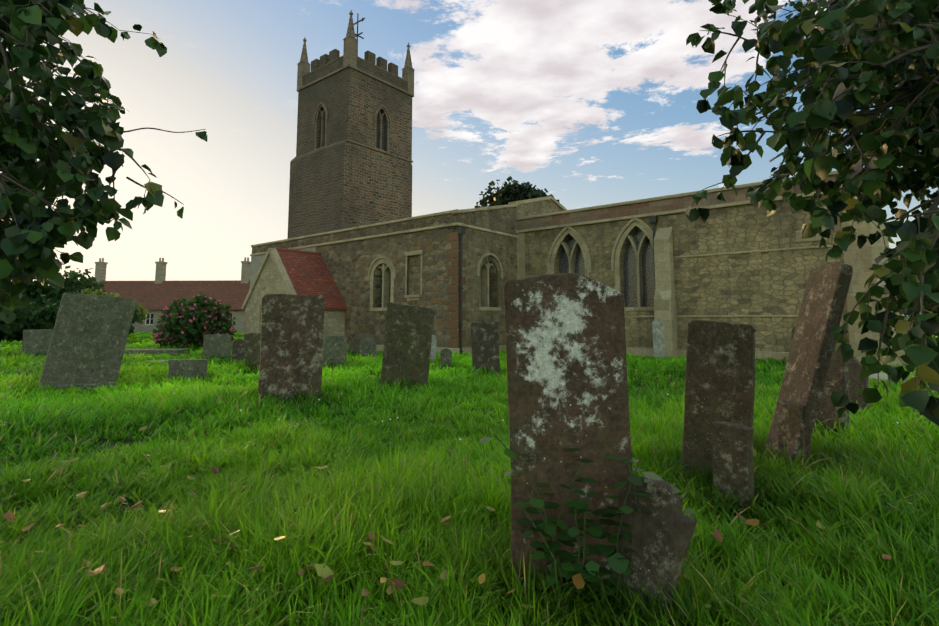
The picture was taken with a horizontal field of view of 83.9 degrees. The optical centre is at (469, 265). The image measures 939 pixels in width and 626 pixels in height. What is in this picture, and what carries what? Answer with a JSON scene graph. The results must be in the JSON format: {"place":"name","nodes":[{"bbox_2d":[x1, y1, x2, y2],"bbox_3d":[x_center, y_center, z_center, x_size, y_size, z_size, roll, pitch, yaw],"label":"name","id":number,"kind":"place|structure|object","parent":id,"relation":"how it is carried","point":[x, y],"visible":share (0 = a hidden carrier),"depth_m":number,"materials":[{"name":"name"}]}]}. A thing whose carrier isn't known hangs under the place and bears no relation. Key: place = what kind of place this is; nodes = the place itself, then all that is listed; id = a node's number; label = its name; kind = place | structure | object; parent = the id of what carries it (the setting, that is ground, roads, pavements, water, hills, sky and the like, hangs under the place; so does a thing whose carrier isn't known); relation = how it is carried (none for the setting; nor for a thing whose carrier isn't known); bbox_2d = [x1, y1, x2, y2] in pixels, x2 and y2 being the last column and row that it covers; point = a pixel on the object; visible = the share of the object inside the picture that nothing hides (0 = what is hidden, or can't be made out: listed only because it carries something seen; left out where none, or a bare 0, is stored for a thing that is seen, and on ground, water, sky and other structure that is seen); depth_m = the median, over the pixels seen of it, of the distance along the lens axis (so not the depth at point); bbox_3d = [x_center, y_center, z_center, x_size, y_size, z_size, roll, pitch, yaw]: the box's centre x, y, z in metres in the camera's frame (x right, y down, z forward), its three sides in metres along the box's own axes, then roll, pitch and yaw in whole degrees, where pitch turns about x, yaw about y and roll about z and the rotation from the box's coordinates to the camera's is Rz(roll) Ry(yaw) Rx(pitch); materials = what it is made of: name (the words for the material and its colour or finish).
{"place":"outdoors","nodes":[
{"label":"outdoors","id":0,"kind":"place"},
{"bbox_2d":[0,0,206,323],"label":"branches","id":1,"kind":"object","parent":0,"point":[29,250],"depth_m":2.59,"materials":[{"name":"green plant"}]},
{"bbox_2d":[1,341,918,625],"bbox_3d":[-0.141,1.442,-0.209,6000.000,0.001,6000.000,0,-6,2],"label":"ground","id":2,"kind":"structure","parent":0,"point":[129,505],"depth_m":4.98,"materials":[{"name":"green plant"}]},
{"bbox_2d":[21,329,52,355],"bbox_3d":[-17.405,3.276,21.143,1.092,1.416,0.140,5,-8,-39],"label":"grave","id":3,"kind":"object","parent":2,"relation":"on","point":[34,342],"visible":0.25,"depth_m":21.05,"materials":[{"name":"grey stone"}]},
{"bbox_2d":[0,265,140,341],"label":"hedge","id":4,"kind":"object","parent":2,"relation":"on","point":[41,311],"visible":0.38,"depth_m":34.30,"materials":[{"name":"green plant"}]},
{"bbox_2d":[56,381,115,390],"bbox_3d":[-8.096,2.606,11.055,0.350,0.240,0.989,-6,-8,45],"label":"grave base","id":5,"kind":"object","parent":2,"relation":"on","point":[91,385],"visible":0.46,"depth_m":10.98,"materials":[{"name":"grey stone"}]},
{"bbox_2d":[38,293,135,389],"bbox_3d":[-8.392,1.792,11.517,0.120,2.377,1.374,-2,-14,45],"label":"grave","id":6,"kind":"object","parent":2,"relation":"on","point":[89,338],"visible":0.81,"depth_m":11.46,"materials":[{"name":"grey stone"}]},
{"bbox_2d":[60,288,148,324],"bbox_3d":[-27.538,3.281,39.542,5.792,3.242,3.464,2,-6,-18],"label":"yellow hedge","id":7,"kind":"object","parent":2,"relation":"on","point":[142,311],"visible":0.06,"depth_m":39.54,"materials":[{"name":"green plant"}]},
{"bbox_2d":[124,349,189,355],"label":"ledger slab","id":8,"kind":"structure","parent":2,"relation":"on","point":[171,352],"depth_m":20.52,"materials":[{"name":"grey stone"}]},
{"bbox_2d":[148,359,174,363],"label":"broken slab","id":9,"kind":"structure","parent":2,"relation":"on","point":[165,361],"depth_m":17.90,"materials":[{"name":"grey stone"}]},
{"bbox_2d":[168,359,207,380],"bbox_3d":[-6.753,2.660,12.523,0.838,0.840,0.140,3,-7,-27],"label":"gravestone","id":10,"kind":"object","parent":2,"relation":"on","point":[189,368],"visible":0.56,"depth_m":12.49,"materials":[{"name":"grey stone"}]},
{"bbox_2d":[132,310,244,332],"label":"house walls","id":11,"kind":"structure","parent":2,"relation":"on","point":[239,315],"depth_m":58.74,"materials":[{"name":"beige stone"}]},
{"bbox_2d":[83,280,249,310],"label":"house roof","id":12,"kind":"structure","parent":11,"relation":"on","point":[151,295],"depth_m":61.04,"materials":[{"name":"red tile"}]},
{"bbox_2d":[94,257,250,283],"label":"chimneys","id":13,"kind":"object","parent":12,"relation":"on","point":[100,272],"visible":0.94,"depth_m":62.44,"materials":[{"name":"beige stone"}]},
{"bbox_2d":[145,313,232,324],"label":"house window frames","id":14,"kind":"structure","parent":11,"relation":"in","point":[153,320],"depth_m":58.93,"materials":[{"name":"white wood"}]},
{"bbox_2d":[146,313,231,323],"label":"windows","id":15,"kind":"structure","parent":14,"relation":"in","point":[151,318],"depth_m":59.03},
{"bbox_2d":[151,292,236,348],"bbox_3d":[-13.846,2.921,26.435,4.364,3.310,3.515,0,-6,2],"label":"pink shrub","id":16,"kind":"object","parent":2,"relation":"on","point":[178,322],"depth_m":25.75,"materials":[{"name":"plant"}]},
{"bbox_2d":[202,334,231,358],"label":"grave","id":17,"kind":"object","parent":2,"relation":"on","point":[217,344],"visible":0.54,"depth_m":19.36,"materials":[{"name":"grey stone"}]},
{"bbox_2d":[232,339,244,362],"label":"grave","id":18,"kind":"object","parent":2,"relation":"on","point":[238,349],"visible":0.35,"depth_m":16.90,"materials":[{"name":"grey stone"}]},
{"bbox_2d":[244,333,260,372],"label":"grave","id":19,"kind":"object","parent":2,"relation":"on","point":[252,346],"visible":0.44,"depth_m":14.72,"materials":[{"name":"grey stone"}]},
{"bbox_2d":[257,294,324,403],"bbox_3d":[-3.114,1.608,9.145,1.063,2.226,0.130,3,-7,-26],"label":"grave","id":20,"kind":"object","parent":2,"relation":"on","point":[291,351],"visible":0.75,"depth_m":9.10,"materials":[{"name":"stone"}]},
{"bbox_2d":[324,336,346,367],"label":"grave","id":21,"kind":"object","parent":2,"relation":"on","point":[335,348],"visible":0.75,"depth_m":15.81,"materials":[{"name":"grey stone"}]},
{"bbox_2d":[349,338,360,353],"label":"grave","id":22,"kind":"object","parent":2,"relation":"on","point":[354,344],"visible":0.58,"depth_m":22.37,"materials":[{"name":"grey stone"}]},
{"bbox_2d":[359,338,375,356],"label":"grave","id":23,"kind":"object","parent":2,"relation":"on","point":[367,346],"visible":0.71,"depth_m":19.63,"materials":[{"name":"grey stone"}]},
{"bbox_2d":[380,302,434,386],"bbox_3d":[-1.288,1.836,10.717,0.980,2.108,0.140,5,-3,4],"label":"grave","id":24,"kind":"object","parent":2,"relation":"on","point":[407,340],"visible":0.81,"depth_m":10.66,"materials":[{"name":"grey stone"}]},
{"bbox_2d":[430,335,435,361],"bbox_3d":[-1.292,2.946,17.465,0.372,1.305,0.080,0,-6,-4],"label":"gravestone","id":25,"kind":"object","parent":2,"relation":"on","point":[433,351],"visible":0.29,"depth_m":17.45,"materials":[{"name":"grey stone"}]},
{"bbox_2d":[440,348,451,368],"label":"grave","id":26,"kind":"object","parent":2,"relation":"on","point":[445,355],"visible":0.69,"depth_m":15.99,"materials":[{"name":"grey stone"}]},
{"bbox_2d":[0,331,938,625],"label":"grass","id":27,"kind":"structure","parent":2,"relation":"on","point":[406,497],"depth_m":3.58,"materials":[{"name":"green plant"}]},
{"bbox_2d":[0,416,910,611],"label":"fallen leaves","id":28,"kind":"object","parent":27,"relation":"on","point":[578,582],"visible":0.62,"depth_m":2.68,"materials":[{"name":"brown plant"}]},
{"bbox_2d":[43,393,897,625],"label":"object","id":29,"kind":"object","parent":2,"relation":"on","point":[704,488],"visible":0.15,"depth_m":4.10,"materials":[{"name":"green plant"}]},
{"bbox_2d":[471,321,500,373],"bbox_3d":[0.423,2.325,13.585,0.732,1.730,0.120,-2,-6,2],"label":"grave","id":30,"kind":"object","parent":2,"relation":"on","point":[485,342],"visible":0.79,"depth_m":13.55,"materials":[{"name":"grey stone"}]},
{"bbox_2d":[474,176,558,207],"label":"tree","id":31,"kind":"object","parent":2,"relation":"on","point":[509,192],"visible":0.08,"depth_m":57.11,"materials":[{"name":"green plant"}]},
{"bbox_2d":[503,273,632,612],"bbox_3d":[0.531,1.045,2.764,0.658,2.014,0.140,-2,-8,7],"label":"gravestone","id":32,"kind":"object","parent":2,"relation":"on","point":[566,362],"visible":0.83,"depth_m":2.74,"materials":[{"name":"brown stone"}]},
{"bbox_2d":[241,10,907,367],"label":"church","id":33,"kind":"structure","parent":2,"relation":"on","point":[359,248],"depth_m":23.11,"materials":[{"name":"stone"},{"name":"tile"},{"name":"glass"}]},
{"bbox_2d":[479,434,711,597],"bbox_3d":[0.613,1.310,2.637,1.132,0.861,0.480,0,-6,2],"label":"ivy","id":34,"kind":"object","parent":2,"relation":"on","point":[569,570],"depth_m":2.57,"materials":[{"name":"green plant"}]},
{"bbox_2d":[610,477,696,624],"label":"gravestone","id":35,"kind":"object","parent":2,"relation":"on","point":[661,535],"visible":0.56,"depth_m":2.49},
{"bbox_2d":[652,318,664,358],"bbox_3d":[6.528,2.736,18.024,0.400,1.839,0.100,-2,-6,20],"label":"gravestone","id":36,"kind":"object","parent":2,"relation":"on","point":[658,338],"visible":0.67,"depth_m":18.00,"materials":[{"name":"grey stone"}]},
{"bbox_2d":[681,320,755,486],"bbox_3d":[2.159,1.365,4.559,0.547,1.756,0.130,1,-7,38],"label":"grave","id":37,"kind":"object","parent":2,"relation":"on","point":[720,374],"visible":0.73,"depth_m":4.55,"materials":[{"name":"stone"},{"name":"lichen"}]},
{"bbox_2d":[710,420,754,512],"bbox_3d":[2.035,1.708,4.040,0.120,0.960,0.290,6,-6,-43],"label":"gravestone","id":38,"kind":"object","parent":2,"relation":"on","point":[732,445],"visible":0.71,"depth_m":4.00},
{"bbox_2d":[776,400,811,462],"bbox_3d":[3.168,1.816,5.095,0.110,0.965,0.282,2,-6,-18],"label":"gravestone","id":39,"kind":"object","parent":2,"relation":"on","point":[789,418],"visible":0.48,"depth_m":5.10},
{"bbox_2d":[765,262,852,461],"bbox_3d":[3.369,1.149,5.281,0.120,2.411,0.573,16,-4,6],"label":"gravestone","id":40,"kind":"object","parent":2,"relation":"on","point":[813,340],"visible":0.73,"depth_m":5.16,"materials":[{"name":"brown stone"}]},
{"bbox_2d":[791,325,848,439],"bbox_3d":[4.387,1.601,6.560,0.110,1.706,0.657,10,-10,-25],"label":"grave","id":41,"kind":"object","parent":2,"relation":"on","point":[837,379],"visible":0.15,"depth_m":6.37,"materials":[{"name":"brown stone"}]},
{"bbox_2d":[848,356,869,415],"bbox_3d":[5.510,1.927,7.680,0.110,1.292,0.610,13,-11,-29],"label":"grave","id":42,"kind":"object","parent":2,"relation":"on","point":[855,367],"visible":0.15,"depth_m":7.54,"materials":[{"name":"stone"}]},
{"bbox_2d":[869,372,916,384],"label":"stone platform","id":43,"kind":"structure","parent":2,"relation":"on","point":[875,376],"depth_m":11.29,"materials":[{"name":"grey stone"}]},
{"bbox_2d":[904,207,938,318],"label":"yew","id":44,"kind":"object","parent":2,"relation":"on","point":[932,232],"depth_m":30.66,"materials":[{"name":"green plant"}]},
{"bbox_2d":[0,0,938,315],"label":"sky","id":45,"kind":"structure","parent":0,"point":[589,103],"materials":[{"name":"blue"}]},
{"bbox_2d":[685,0,938,425],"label":"branches","id":46,"kind":"object","parent":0,"point":[823,111],"depth_m":2.51,"materials":[{"name":"green plant"}]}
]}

